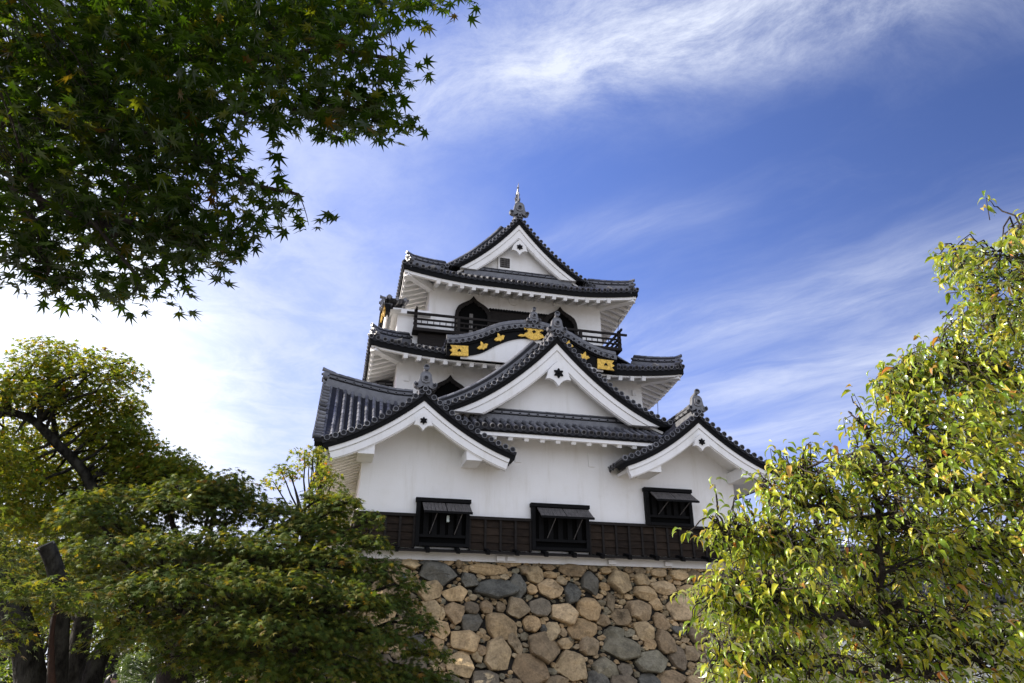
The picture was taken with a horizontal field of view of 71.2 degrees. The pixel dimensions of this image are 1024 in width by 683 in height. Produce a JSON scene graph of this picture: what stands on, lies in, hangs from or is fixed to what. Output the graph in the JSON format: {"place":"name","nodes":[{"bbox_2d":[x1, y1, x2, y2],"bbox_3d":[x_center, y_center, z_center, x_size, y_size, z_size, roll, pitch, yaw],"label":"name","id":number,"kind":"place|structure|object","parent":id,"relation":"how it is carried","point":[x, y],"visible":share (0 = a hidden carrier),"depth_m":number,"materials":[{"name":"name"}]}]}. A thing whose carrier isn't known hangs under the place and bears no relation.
{"place":"outdoors","nodes":[
{"label":"outdoors","id":0,"kind":"place"},
{"bbox_2d":[0,535,103,671],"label":"background tree","id":1,"kind":"object","parent":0,"point":[40,636],"visible":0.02,"depth_m":17.64,"materials":[{"name":"green plant"}]},
{"bbox_2d":[0,615,126,682],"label":"garden shrub","id":2,"kind":"object","parent":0,"point":[3,674],"visible":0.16,"depth_m":15.02,"materials":[{"name":"green plant"}]},
{"bbox_2d":[90,555,153,682],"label":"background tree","id":3,"kind":"object","parent":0,"point":[121,651],"depth_m":19.16,"materials":[{"name":"green plant"}]},
{"bbox_2d":[95,600,149,682],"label":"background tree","id":4,"kind":"object","parent":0,"point":[128,657],"depth_m":26.73,"materials":[{"name":"green plant"}]},
{"bbox_2d":[110,636,160,682],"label":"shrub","id":5,"kind":"object","parent":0,"point":[149,678],"visible":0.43,"depth_m":13.50,"materials":[{"name":"green plant"}]},
{"bbox_2d":[121,642,209,682],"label":"garden shrub","id":6,"kind":"object","parent":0,"point":[155,675],"visible":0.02,"depth_m":16.83,"materials":[{"name":"green plant"}]},
{"bbox_2d":[0,0,1023,667],"label":"sky","id":7,"kind":"structure","parent":0,"point":[775,182],"materials":[{"name":"blue"}]},
{"label":"ground","id":8,"kind":"structure","parent":0,"visible":0},
{"bbox_2d":[0,506,146,682],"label":"leaning tree","id":9,"kind":"object","parent":8,"relation":"on","point":[19,629],"visible":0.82,"depth_m":7.21,"materials":[{"name":"green plant"}]},
{"bbox_2d":[10,634,155,682],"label":"garden shrub","id":10,"kind":"object","parent":8,"relation":"on","point":[108,672],"visible":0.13,"depth_m":16.40,"materials":[{"name":"green plant"}]},
{"bbox_2d":[37,540,143,682],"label":"pollarded tree","id":11,"kind":"object","parent":8,"relation":"on","point":[58,643],"visible":0.77,"depth_m":7.22,"materials":[{"name":"plant"}]},
{"bbox_2d":[0,335,265,682],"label":"tall maple tree","id":12,"kind":"object","parent":8,"relation":"on","point":[126,459],"visible":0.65,"depth_m":10.90,"materials":[{"name":"green plant"}]},
{"bbox_2d":[20,467,459,682],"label":"spreading maple tree","id":13,"kind":"object","parent":8,"relation":"on","point":[175,583],"visible":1,"depth_m":8.32,"materials":[{"name":"green plant"}]},
{"bbox_2d":[0,0,480,326],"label":"overhanging maple tree","id":14,"kind":"object","parent":8,"relation":"on","point":[84,78],"visible":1,"depth_m":3.29,"materials":[{"name":"green plant"}]},
{"bbox_2d":[224,444,357,682],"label":"sunlit maple tree","id":15,"kind":"object","parent":8,"relation":"on","point":[316,482],"visible":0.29,"depth_m":18.64,"materials":[{"name":"green plant"}]},
{"bbox_2d":[218,557,850,682],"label":"stone base","id":16,"kind":"object","parent":8,"relation":"on","point":[531,623],"visible":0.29,"depth_m":19.72,"materials":[{"name":"stone"}]},
{"bbox_2d":[312,182,779,569],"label":"castle keep","id":17,"kind":"structure","parent":16,"relation":"on","point":[498,401],"depth_m":22.68,"materials":[{"name":"paint"}]},
{"bbox_2d":[414,497,472,547],"bbox_3d":[-1.947,5.140,20.454,1.620,1.360,0.715,6,-25,-12],"label":"shutter window","id":18,"kind":"structure","parent":17,"relation":"in","point":[440,522],"depth_m":20.59,"materials":[{"name":"brown wood"}]},
{"bbox_2d":[430,375,464,400],"bbox_3d":[-2.294,2.109,26.123,1.406,1.900,0.170,6,-25,-12],"label":"arched window","id":19,"kind":"structure","parent":17,"relation":"in","point":[448,386],"depth_m":26.28,"materials":[{"name":"black wood"}]},
{"bbox_2d":[454,296,490,331],"bbox_3d":[-1.595,-0.948,29.060,1.480,2.000,0.170,6,-25,-12],"label":"arched window","id":20,"kind":"structure","parent":17,"relation":"in","point":[472,308],"depth_m":29.14,"materials":[{"name":"black wood"}]},
{"bbox_2d":[489,308,547,324],"bbox_3d":[0.275,-0.421,29.311,2.505,1.889,0.182,6,-25,-12],"label":"centre door","id":21,"kind":"structure","parent":17,"relation":"in","point":[496,314],"depth_m":29.49,"materials":[{"name":"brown wood"}]},
{"bbox_2d":[544,307,577,333],"bbox_3d":[2.011,-0.550,29.837,1.480,2.000,0.170,6,-25,-12],"label":"arched window","id":22,"kind":"structure","parent":17,"relation":"in","point":[568,321],"depth_m":30.02,"materials":[{"name":"black wood"}]},
{"bbox_2d":[530,502,594,552],"bbox_3d":[1.508,5.482,21.217,1.850,1.370,0.715,6,-25,-12],"label":"shutter window","id":23,"kind":"structure","parent":17,"relation":"in","point":[555,527],"depth_m":21.36,"materials":[{"name":"brown wood"}]},
{"bbox_2d":[642,487,699,526],"bbox_3d":[4.988,5.131,22.302,1.630,1.170,0.715,6,-25,-12],"label":"shutter window","id":24,"kind":"structure","parent":17,"relation":"in","point":[662,506],"depth_m":22.44,"materials":[{"name":"brown wood"}]},
{"bbox_2d":[670,190,1023,682],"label":"broad leaved tree","id":25,"kind":"object","parent":8,"relation":"on","point":[978,408],"visible":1,"depth_m":4.46,"materials":[{"name":"green plant"}]}
]}

